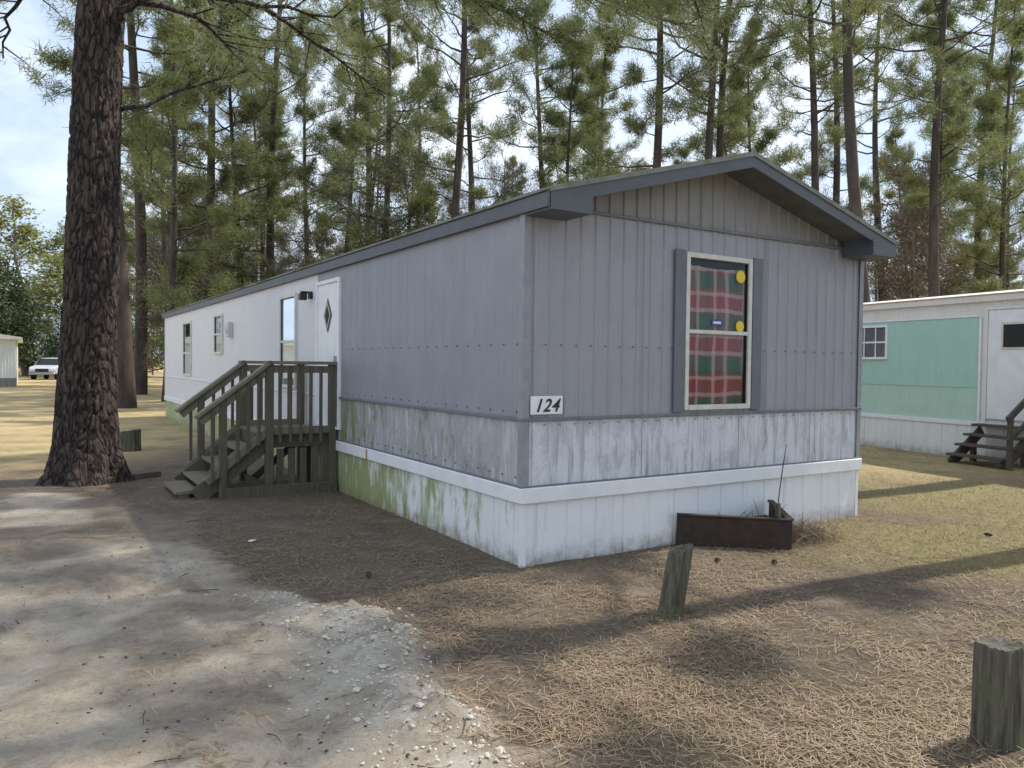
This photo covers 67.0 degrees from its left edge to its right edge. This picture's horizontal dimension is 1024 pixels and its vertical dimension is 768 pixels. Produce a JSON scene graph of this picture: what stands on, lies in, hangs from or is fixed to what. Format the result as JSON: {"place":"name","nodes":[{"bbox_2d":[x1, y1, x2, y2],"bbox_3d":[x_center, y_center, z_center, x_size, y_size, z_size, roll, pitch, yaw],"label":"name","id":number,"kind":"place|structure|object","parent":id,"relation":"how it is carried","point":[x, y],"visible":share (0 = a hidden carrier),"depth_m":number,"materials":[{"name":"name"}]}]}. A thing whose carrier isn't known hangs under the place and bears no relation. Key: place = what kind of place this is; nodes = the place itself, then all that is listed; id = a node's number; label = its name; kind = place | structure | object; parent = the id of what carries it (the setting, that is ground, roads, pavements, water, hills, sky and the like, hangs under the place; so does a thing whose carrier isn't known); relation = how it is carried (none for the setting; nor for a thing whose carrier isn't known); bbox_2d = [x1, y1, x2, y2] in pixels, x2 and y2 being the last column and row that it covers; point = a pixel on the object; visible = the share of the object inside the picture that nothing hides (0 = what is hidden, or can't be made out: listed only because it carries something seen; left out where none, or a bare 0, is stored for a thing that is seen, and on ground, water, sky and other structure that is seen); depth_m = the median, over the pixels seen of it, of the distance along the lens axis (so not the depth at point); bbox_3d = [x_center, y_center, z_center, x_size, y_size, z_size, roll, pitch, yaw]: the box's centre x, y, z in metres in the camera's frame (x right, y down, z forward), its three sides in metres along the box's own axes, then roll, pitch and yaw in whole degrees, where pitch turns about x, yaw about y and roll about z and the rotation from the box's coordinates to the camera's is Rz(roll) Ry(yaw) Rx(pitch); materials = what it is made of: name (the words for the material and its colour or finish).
{"place":"outdoors","nodes":[
{"label":"outdoors","id":0,"kind":"place"},
{"bbox_2d":[167,186,545,311],"bbox_3d":[-4.591,-1.705,13.469,0.166,0.104,18.321,0,2,-32],"label":"roof moss","id":1,"kind":"object","parent":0,"point":[394,236],"visible":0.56,"depth_m":10.43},
{"bbox_2d":[341,216,519,417],"bbox_3d":[-1.010,-0.622,7.826,0.003,1.696,4.160,0,2,-32],"label":"side siding","id":2,"kind":"object","parent":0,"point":[460,291],"visible":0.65,"depth_m":7.31,"materials":[{"name":"metal"}]},
{"bbox_2d":[0,362,1023,767],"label":"ground","id":3,"kind":"structure","parent":0,"point":[56,706],"depth_m":4.79,"materials":[{"name":"soil"}]},
{"bbox_2d":[16,340,17,386],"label":"wall side","id":4,"kind":"structure","parent":3,"relation":"on","point":[16,363],"depth_m":44.42,"materials":[{"name":"beige"}]},
{"bbox_2d":[0,339,15,377],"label":"shed wall","id":5,"kind":"structure","parent":4,"relation":"attached to","point":[7,358],"depth_m":43.77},
{"bbox_2d":[0,252,57,366],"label":"magnolia tree","id":6,"kind":"object","parent":3,"relation":"on","point":[16,312],"visible":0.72,"depth_m":60.18,"materials":[{"name":"green plant"}]},
{"bbox_2d":[0,194,63,375],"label":"budding hardwood tree","id":7,"kind":"object","parent":3,"relation":"on","point":[28,230],"visible":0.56,"depth_m":71.58,"materials":[{"name":"green plant"}]},
{"bbox_2d":[5,216,65,343],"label":"budding hardwood tree","id":8,"kind":"object","parent":3,"relation":"on","point":[50,258],"visible":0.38,"depth_m":68.47,"materials":[{"name":"green plant"}]},
{"bbox_2d":[28,358,57,379],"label":"parked car","id":9,"kind":"object","parent":3,"relation":"on","point":[46,367],"visible":0.7,"depth_m":59.69,"materials":[{"name":"paint"}]},
{"bbox_2d":[18,316,164,374],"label":"distant shrubs","id":10,"kind":"object","parent":3,"relation":"on","point":[153,359],"visible":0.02,"depth_m":74.23,"materials":[{"name":"green plant"}]},
{"bbox_2d":[22,0,206,394],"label":"pine tree","id":11,"kind":"object","parent":3,"relation":"on","point":[141,357],"visible":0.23,"depth_m":35.37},
{"bbox_2d":[120,429,141,451],"bbox_3d":[-6.711,1.059,13.641,0.337,0.535,0.342,1,1,0],"label":"tree stump","id":12,"kind":"object","parent":3,"relation":"on","point":[130,440],"visible":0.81,"depth_m":13.49,"materials":[{"name":"brown wood"}]},
{"bbox_2d":[26,0,246,408],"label":"pine tree","id":13,"kind":"object","parent":3,"relation":"on","point":[126,397],"visible":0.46,"depth_m":25.72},
{"bbox_2d":[123,199,167,342],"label":"budding hardwood tree","id":14,"kind":"object","parent":3,"relation":"on","point":[131,208],"visible":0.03,"depth_m":71.81,"materials":[{"name":"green plant"}]},
{"bbox_2d":[121,24,206,371],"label":"pine tree","id":15,"kind":"object","parent":3,"relation":"on","point":[166,64],"visible":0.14,"depth_m":45.24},
{"bbox_2d":[121,0,269,401],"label":"pine tree","id":16,"kind":"object","parent":3,"relation":"on","point":[176,277],"visible":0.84,"depth_m":29.31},
{"bbox_2d":[122,0,300,299],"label":"pine tree","id":17,"kind":"object","parent":3,"relation":"on","point":[225,183],"visible":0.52,"depth_m":32.61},
{"bbox_2d":[106,360,336,499],"bbox_3d":[-3.955,0.523,9.893,2.736,1.664,2.350,0,2,-32],"label":"wooden porch","id":18,"kind":"object","parent":3,"relation":"on","point":[247,438],"visible":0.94,"depth_m":9.44,"materials":[{"name":"grey wood"}]},
{"bbox_2d":[137,1,307,307],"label":"pine tree","id":19,"kind":"object","parent":3,"relation":"on","point":[272,175],"visible":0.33,"depth_m":34.93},
{"bbox_2d":[188,0,339,271],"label":"pine tree","id":20,"kind":"object","parent":3,"relation":"on","point":[272,117],"visible":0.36,"depth_m":36.89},
{"bbox_2d":[259,4,354,273],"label":"pine tree","id":21,"kind":"object","parent":3,"relation":"on","point":[321,107],"visible":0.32,"depth_m":44.75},
{"bbox_2d":[283,222,330,270],"bbox_3d":[-9.393,-3.427,36.085,3.840,8.346,3.872,0,2,-17],"label":"budding hardwood tree","id":22,"kind":"object","parent":3,"relation":"on","point":[305,236],"visible":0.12,"depth_m":36.11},
{"bbox_2d":[166,401,518,565],"bbox_3d":[-4.789,0.965,13.856,0.012,0.580,18.280,0,2,-32],"label":"side skirting","id":23,"kind":"object","parent":3,"relation":"on","point":[488,524],"visible":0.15,"depth_m":7.53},
{"bbox_2d":[164,395,861,504],"bbox_3d":[-2.947,0.624,14.981,4.410,0.126,18.340,0,2,-32],"label":"skirt cap","id":24,"kind":"object","parent":23,"relation":"on","point":[525,496],"visible":0.92,"depth_m":7.05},
{"bbox_2d":[338,440,860,488],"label":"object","id":25,"kind":"object","parent":24,"relation":"attached to","point":[486,478],"visible":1,"depth_m":7.04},
{"bbox_2d":[517,214,863,486],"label":"corner trim","id":26,"kind":"structure","parent":24,"relation":"on","point":[524,347],"depth_m":6.07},
{"bbox_2d":[339,396,861,421],"bbox_3d":[0.821,0.218,8.989,4.388,0.028,4.190,0,2,-32],"label":"belt","id":27,"kind":"object","parent":26,"relation":"attached to","point":[591,417],"visible":1,"depth_m":7.02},
{"bbox_2d":[529,410,856,485],"bbox_3d":[1.922,0.554,7.244,4.330,0.558,0.017,0,2,-32],"label":"front lower siding","id":28,"kind":"object","parent":24,"relation":"on","point":[567,451],"visible":0.99,"depth_m":7.00,"materials":[{"name":"metal"}]},
{"bbox_2d":[341,399,517,484],"bbox_3d":[-1.022,0.505,7.855,0.003,0.558,4.160,0,2,-32],"label":"wall panel","id":29,"kind":"object","parent":28,"relation":"attached to","point":[484,445],"visible":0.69,"depth_m":7.34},
{"bbox_2d":[530,214,685,417],"bbox_3d":[0.833,-0.568,6.521,1.724,1.696,0.015,0,2,-32],"label":"front siding","id":30,"kind":"object","parent":28,"relation":"on","point":[587,282],"visible":0.88,"depth_m":6.49,"materials":[{"name":"metal"}]},
{"bbox_2d":[530,396,562,414],"bbox_3d":[0.277,0.169,6.167,0.310,0.147,0.011,0,2,-32],"label":"number sign board","id":31,"kind":"object","parent":30,"relation":"attached to","point":[534,402],"visible":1,"depth_m":6.15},
{"bbox_2d":[684,251,752,409],"bbox_3d":[1.921,-0.478,7.203,0.868,1.428,0.064,0,2,-32],"label":"front window frame","id":32,"kind":"object","parent":30,"relation":"attached to","point":[689,331],"visible":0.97,"depth_m":7.16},
{"bbox_2d":[691,259,733,269],"bbox_3d":[1.808,-0.484,7.382,0.844,1.404,0.001,0,2,-32],"label":"dark front room","id":33,"kind":"object","parent":32,"relation":"attached to","point":[716,265],"depth_m":7.44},
{"bbox_2d":[688,264,744,404],"bbox_3d":[1.894,-0.448,7.234,0.772,1.301,0.037,0,2,-32],"label":"front window curtain","id":34,"kind":"object","parent":32,"relation":"attached to","point":[715,368],"visible":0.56,"depth_m":7.24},
{"bbox_2d":[672,249,762,411],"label":"shutters","id":35,"kind":"object","parent":32,"relation":"attached to","point":[679,332],"visible":1,"depth_m":6.94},
{"bbox_2d":[691,257,747,402],"bbox_3d":[1.913,-0.479,7.215,0.774,1.334,0.033,0,2,-32],"label":"front window gasket","id":36,"kind":"object","parent":32,"relation":"attached to","point":[745,337],"visible":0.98,"depth_m":7.41,"materials":[{"name":"black paint"}]},
{"bbox_2d":[747,237,859,410],"bbox_3d":[3.022,-0.577,7.899,1.762,1.696,0.013,0,2,-32],"label":"front siding","id":37,"kind":"object","parent":28,"relation":"attached to","point":[810,306],"visible":0.94,"depth_m":7.90,"materials":[{"name":"metal"}]},
{"bbox_2d":[686,228,749,258],"bbox_3d":[1.927,-1.300,7.187,0.844,0.240,0.013,0,2,-32],"label":"wall panel","id":38,"kind":"object","parent":37,"relation":"attached to","point":[714,243],"visible":1,"depth_m":7.18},
{"bbox_2d":[641,222,810,474],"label":"panel seams","id":39,"kind":"object","parent":24,"relation":"on","point":[643,352],"visible":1,"depth_m":6.74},
{"bbox_2d":[289,0,409,256],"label":"pine tree","id":40,"kind":"object","parent":3,"relation":"on","point":[333,132],"visible":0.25,"depth_m":42.01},
{"bbox_2d":[205,591,524,767],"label":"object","id":41,"kind":"object","parent":3,"relation":"on","point":[356,688],"visible":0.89,"depth_m":3.89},
{"bbox_2d":[296,0,441,234],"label":"pine tree","id":42,"kind":"object","parent":3,"relation":"on","point":[367,108],"visible":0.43,"depth_m":35.65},
{"bbox_2d":[0,0,741,487],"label":"pine tree","id":43,"kind":"object","parent":3,"relation":"on","point":[86,444],"visible":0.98,"depth_m":10.04,"materials":[{"name":"green plant"}]},
{"bbox_2d":[293,0,452,251],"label":"pine tree","id":44,"kind":"object","parent":3,"relation":"on","point":[359,135],"visible":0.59,"depth_m":30.62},
{"bbox_2d":[376,0,555,217],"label":"pine tree","id":45,"kind":"object","parent":3,"relation":"on","point":[454,183],"visible":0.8,"depth_m":28.69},
{"bbox_2d":[406,4,534,210],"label":"pine tree","id":46,"kind":"object","parent":3,"relation":"on","point":[472,70],"visible":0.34,"depth_m":41.97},
{"bbox_2d":[0,502,1013,767],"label":"fallen twigs","id":47,"kind":"object","parent":3,"relation":"on","point":[546,706],"visible":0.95,"depth_m":3.57,"materials":[{"name":"wood"}]},
{"bbox_2d":[0,457,1016,767],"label":"bark chips","id":48,"kind":"object","parent":3,"relation":"on","point":[480,645],"visible":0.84,"depth_m":4.08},
{"bbox_2d":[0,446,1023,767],"bbox_3d":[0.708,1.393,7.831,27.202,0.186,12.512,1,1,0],"label":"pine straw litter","id":49,"kind":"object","parent":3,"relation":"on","point":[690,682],"visible":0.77,"depth_m":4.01,"materials":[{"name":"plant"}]},
{"bbox_2d":[19,99,1023,374],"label":"bare understory trees","id":50,"kind":"object","parent":3,"relation":"on","point":[399,177],"visible":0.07,"depth_m":34.20,"materials":[{"name":"brown plant"}]},
{"bbox_2d":[465,0,610,204],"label":"pine tree","id":51,"kind":"object","parent":3,"relation":"on","point":[560,66],"visible":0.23,"depth_m":40.59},
{"bbox_2d":[56,0,1023,333],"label":"distant pine forest","id":52,"kind":"object","parent":3,"relation":"on","point":[894,134],"visible":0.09,"depth_m":53.92,"materials":[{"name":"green plant"}]},
{"bbox_2d":[520,12,620,194],"bbox_3d":[2.276,-8.191,36.558,5.843,18.398,6.255,1,1,3],"label":"pine tree","id":53,"kind":"object","parent":3,"relation":"on","point":[551,152],"visible":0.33,"depth_m":36.27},
{"bbox_2d":[551,2,652,180],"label":"pine tree","id":54,"kind":"object","parent":3,"relation":"on","point":[608,65],"visible":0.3,"depth_m":41.98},
{"bbox_2d":[560,0,742,175],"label":"pine tree","id":55,"kind":"object","parent":3,"relation":"on","point":[632,124],"visible":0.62,"depth_m":27.45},
{"bbox_2d":[294,445,1023,767],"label":"grass","id":56,"kind":"structure","parent":3,"relation":"on","point":[936,560],"depth_m":5.16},
{"bbox_2d":[658,543,692,617],"bbox_3d":[1.044,1.337,5.006,0.265,0.606,0.175,0,2,-15],"label":"wooden post","id":57,"kind":"object","parent":3,"relation":"on","point":[675,582],"visible":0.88,"depth_m":4.94,"materials":[{"name":"grey wood"}]},
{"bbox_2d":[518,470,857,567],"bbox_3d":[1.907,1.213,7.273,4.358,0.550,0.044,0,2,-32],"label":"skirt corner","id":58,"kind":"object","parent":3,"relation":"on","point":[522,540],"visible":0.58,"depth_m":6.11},
{"bbox_2d":[526,470,854,566],"bbox_3d":[1.908,1.208,7.271,4.310,0.580,0.016,0,2,-32],"label":"front skirting","id":59,"kind":"object","parent":3,"relation":"on","point":[579,528],"visible":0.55,"depth_m":6.86,"materials":[{"name":"metal"}]},
{"bbox_2d":[620,0,785,159],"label":"pine tree","id":60,"kind":"object","parent":3,"relation":"on","point":[711,120],"visible":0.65,"depth_m":25.78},
{"bbox_2d":[643,0,826,165],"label":"pine tree","id":61,"kind":"object","parent":3,"relation":"on","point":[733,129],"visible":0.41,"depth_m":28.31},
{"bbox_2d":[692,15,810,185],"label":"pine tree","id":62,"kind":"object","parent":3,"relation":"on","point":[769,134],"visible":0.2,"depth_m":42.71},
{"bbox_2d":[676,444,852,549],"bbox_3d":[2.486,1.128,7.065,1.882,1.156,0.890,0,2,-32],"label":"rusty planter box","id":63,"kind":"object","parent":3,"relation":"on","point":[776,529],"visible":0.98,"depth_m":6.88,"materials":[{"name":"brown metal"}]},
{"bbox_2d":[741,0,902,302],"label":"pine tree","id":64,"kind":"object","parent":3,"relation":"on","point":[842,34],"visible":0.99,"depth_m":20.03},
{"bbox_2d":[733,0,915,190],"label":"pine tree","id":65,"kind":"object","parent":3,"relation":"on","point":[813,119],"visible":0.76,"depth_m":27.14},
{"bbox_2d":[760,0,927,216],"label":"pine tree","id":66,"kind":"object","parent":3,"relation":"on","point":[834,164],"visible":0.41,"depth_m":33.18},
{"bbox_2d":[862,146,977,301],"bbox_3d":[15.486,-3.990,30.110,4.839,10.432,4.799,2,2,33],"label":"budding hardwood tree","id":67,"kind":"object","parent":3,"relation":"on","point":[912,278],"visible":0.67,"depth_m":29.85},
{"bbox_2d":[867,157,976,300],"bbox_3d":[18.828,-4.601,35.955,5.323,11.476,5.279,0,2,-25],"label":"budding hardwood tree","id":68,"kind":"object","parent":3,"relation":"on","point":[921,214],"visible":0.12,"depth_m":35.29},
{"bbox_2d":[840,0,1023,296],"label":"pine tree","id":69,"kind":"object","parent":3,"relation":"on","point":[927,9],"visible":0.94,"depth_m":25.08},
{"bbox_2d":[877,0,1023,295],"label":"pine tree","id":70,"kind":"object","parent":3,"relation":"on","point":[931,36],"visible":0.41,"depth_m":36.49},
{"bbox_2d":[914,0,1023,283],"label":"pine tree","id":71,"kind":"object","parent":3,"relation":"on","point":[966,42],"visible":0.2,"depth_m":39.75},
{"bbox_2d":[928,0,1023,293],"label":"pine tree","id":72,"kind":"object","parent":3,"relation":"on","point":[1005,72],"visible":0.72,"depth_m":33.18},
{"bbox_2d":[946,398,1023,470],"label":"entry steps","id":73,"kind":"structure","parent":3,"relation":"on","point":[971,445],"depth_m":12.69,"materials":[{"name":"brown wood"}]},
{"bbox_2d":[969,634,1023,754],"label":"wooden post","id":74,"kind":"object","parent":3,"relation":"on","point":[997,711],"visible":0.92,"depth_m":3.26,"materials":[{"name":"grey wood"}]},
{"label":"end walls","id":75,"kind":"object","parent":3,"relation":"on","visible":0},
{"bbox_2d":[861,359,886,383],"bbox_3d":[7.332,-0.269,16.122,0.003,0.510,1.160,0,2,-22],"label":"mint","id":76,"kind":"object","parent":75,"relation":"attached to","point":[874,370],"visible":0.51,"depth_m":15.87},
{"bbox_2d":[862,325,887,358],"bbox_3d":[7.329,-0.858,16.103,0.064,0.694,1.184,0,2,-22],"label":"window frame","id":77,"kind":"object","parent":75,"relation":"attached to","point":[885,341],"visible":0.57,"depth_m":15.81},
{"bbox_2d":[862,328,884,356],"bbox_3d":[7.354,-0.858,16.113,0.001,0.670,1.160,0,2,-22],"label":"interior","id":78,"kind":"object","parent":77,"relation":"attached to","point":[870,348],"visible":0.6,"depth_m":15.91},
{"bbox_2d":[861,384,976,420],"bbox_3d":[6.104,0.231,19.147,0.003,0.670,11.660,0,2,-22],"label":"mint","id":79,"kind":"object","parent":75,"relation":"attached to","point":[953,403],"visible":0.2,"depth_m":14.84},
{"bbox_2d":[860,416,1023,464],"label":"skirting","id":80,"kind":"object","parent":75,"relation":"attached to","point":[925,437],"visible":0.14,"depth_m":14.78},
{"bbox_2d":[861,315,1019,425],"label":"trims","id":81,"kind":"object","parent":80,"relation":"attached to","point":[938,420],"visible":0.55,"depth_m":14.21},
{"bbox_2d":[887,316,980,386],"bbox_3d":[7.931,-0.605,14.649,0.003,1.270,2.000,0,2,-22],"label":"panel","id":82,"kind":"object","parent":81,"relation":"attached to","point":[943,352],"visible":1,"depth_m":14.58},
{"bbox_2d":[863,299,1023,321],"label":"top band","id":83,"kind":"object","parent":75,"relation":"attached to","point":[962,309],"visible":0.23,"depth_m":14.54,"materials":[{"name":"beige"}]},
{"bbox_2d":[863,289,1023,310],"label":"roof","id":84,"kind":"structure","parent":75,"relation":"on","point":[988,298],"depth_m":14.29,"materials":[{"name":"beige"}]},
{"bbox_2d":[980,305,1023,424],"bbox_3d":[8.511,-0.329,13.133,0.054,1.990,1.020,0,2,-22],"label":"door frame","id":85,"kind":"object","parent":75,"relation":"attached to","point":[986,354],"visible":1,"depth_m":13.56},
{"bbox_2d":[986,308,1023,421],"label":"door","id":86,"kind":"structure","parent":85,"relation":"in","point":[1005,382],"depth_m":13.29,"materials":[{"name":"beige"}]},
{"bbox_2d":[1003,324,1023,346],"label":"door window","id":87,"kind":"structure","parent":86,"relation":"in","point":[1013,335],"depth_m":13.10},
{"bbox_2d":[0,0,1023,362],"label":"sky","id":88,"kind":"structure","parent":0,"point":[33,138],"materials":[{"name":"white"}]},
{"bbox_2d":[733,264,744,269],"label":"floor and ceiling","id":89,"kind":"structure","parent":0,"point":[738,267],"depth_m":9.33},
{"bbox_2d":[192,304,214,405],"bbox_3d":[-6.821,-0.643,17.058,0.003,2.254,2.630,0,2,-32],"label":"side siding","id":90,"kind":"object","parent":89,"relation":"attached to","point":[203,361],"visible":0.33,"depth_m":17.06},
{"bbox_2d":[182,321,191,375],"bbox_3d":[-7.808,-0.846,18.605,0.064,1.294,1.074,0,2,-32],"label":"side window frame","id":91,"kind":"object","parent":90,"relation":"attached to","point":[190,353],"visible":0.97,"depth_m":18.16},
{"bbox_2d":[184,324,189,373],"bbox_3d":[-7.801,-0.846,18.610,0.001,1.200,0.980,0,2,-32],"label":"side window glass","id":92,"kind":"object","parent":91,"relation":"attached to","point":[187,348],"visible":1,"depth_m":18.64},
{"bbox_2d":[725,168,866,243],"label":"roof soffit","id":93,"kind":"structure","parent":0,"point":[780,195],"depth_m":7.51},
{"bbox_3d":[-2.902,-1.982,14.890,4.380,0.661,18.900,0,2,-32],"label":"roof","id":94,"kind":"object","parent":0,"visible":0},
{"bbox_2d":[166,313,183,399],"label":"side siding","id":95,"kind":"object","parent":94,"relation":"attached to","point":[174,352],"visible":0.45,"depth_m":20.26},
{"bbox_2d":[297,274,317,425],"bbox_3d":[-2.850,-0.438,10.752,0.006,2.254,0.940,0,2,-32],"label":"side siding","id":96,"kind":"object","parent":94,"relation":"attached to","point":[306,317],"visible":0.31,"depth_m":10.74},
{"bbox_2d":[282,388,296,418],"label":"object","id":97,"kind":"object","parent":96,"relation":"attached to","point":[284,403],"visible":0.29,"depth_m":11.61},
{"bbox_2d":[315,277,341,429],"bbox_3d":[-2.368,-0.390,9.970,0.080,1.900,0.900,0,2,-32],"label":"door frame","id":98,"kind":"object","parent":96,"relation":"attached to","point":[338,280],"visible":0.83,"depth_m":9.61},
{"bbox_2d":[318,282,336,423],"bbox_3d":[-2.363,-0.384,9.973,0.028,1.808,0.796,0,2,-32],"label":"door panel","id":99,"kind":"structure","parent":98,"relation":"in","point":[327,346],"depth_m":10.01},
{"bbox_2d":[318,267,341,281],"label":"side siding over door","id":100,"kind":"object","parent":96,"relation":"attached to","point":[331,274],"visible":0.52,"depth_m":9.91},
{"bbox_2d":[162,191,896,318],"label":"eave fascia","id":101,"kind":"structure","parent":94,"relation":"attached to","point":[522,206],"depth_m":7.78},
{"bbox_2d":[223,285,280,419],"bbox_3d":[-4.621,-0.530,13.565,0.003,2.254,4.090,0,2,-32],"label":"side siding","id":102,"kind":"object","parent":101,"relation":"attached to","point":[253,317],"visible":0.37,"depth_m":13.22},
{"bbox_2d":[215,354,222,399],"bbox_3d":[-5.922,-0.042,15.634,0.006,1.144,0.770,0,2,-32],"label":"wall panel","id":103,"kind":"object","parent":102,"relation":"attached to","point":[218,365],"visible":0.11,"depth_m":15.67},
{"bbox_2d":[279,293,296,388],"bbox_3d":[-3.323,-0.629,11.482,0.064,1.384,0.834,0,2,-32],"label":"side window frame","id":104,"kind":"object","parent":102,"relation":"attached to","point":[294,295],"visible":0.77,"depth_m":11.14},
{"bbox_2d":[282,298,293,385],"bbox_3d":[-3.316,-0.629,11.486,0.001,1.290,0.740,0,2,-32],"label":"side window glass","id":105,"kind":"object","parent":104,"relation":"attached to","point":[287,326],"visible":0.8,"depth_m":11.53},
{"bbox_2d":[162,187,549,313],"bbox_3d":[-4.757,-1.703,13.719,0.070,0.024,18.920,0,2,-32],"label":"eave drip edge","id":106,"kind":"object","parent":101,"relation":"attached to","point":[529,194],"visible":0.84,"depth_m":7.62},
{"bbox_2d":[550,156,895,249],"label":"rake fascia","id":107,"kind":"structure","parent":101,"relation":"on","point":[681,174],"depth_m":6.67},
{"bbox_2d":[550,151,897,245],"bbox_3d":[2.148,-1.747,6.869,4.404,0.631,0.010,0,2,-32],"label":"rake drip edge","id":108,"kind":"object","parent":107,"relation":"attached to","point":[704,162],"visible":1,"depth_m":6.62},
{"bbox_2d":[525,192,592,220],"bbox_3d":[0.361,-1.391,5.965,0.390,0.173,0.346,0,2,-32],"label":"eave return","id":109,"kind":"object","parent":94,"relation":"attached to","point":[568,207],"visible":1,"depth_m":5.87,"materials":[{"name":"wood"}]},
{"bbox_2d":[593,173,842,246],"bbox_3d":[1.942,-1.712,7.197,4.330,0.583,0.017,0,2,-32],"label":"gable siding","id":110,"kind":"object","parent":94,"relation":"attached to","point":[723,201],"visible":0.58,"depth_m":7.15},
{"bbox_2d":[593,211,842,249],"bbox_3d":[1.950,-1.419,7.186,4.330,0.026,0.028,0,2,-32],"label":"gable belt","id":111,"kind":"object","parent":110,"relation":"attached to","point":[704,228],"visible":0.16,"depth_m":7.08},
{"bbox_2d":[843,238,895,260],"bbox_3d":[3.738,-1.406,8.091,0.390,0.173,0.346,0,2,-32],"label":"eave return","id":112,"kind":"object","parent":94,"relation":"attached to","point":[866,249],"visible":1,"depth_m":7.98,"materials":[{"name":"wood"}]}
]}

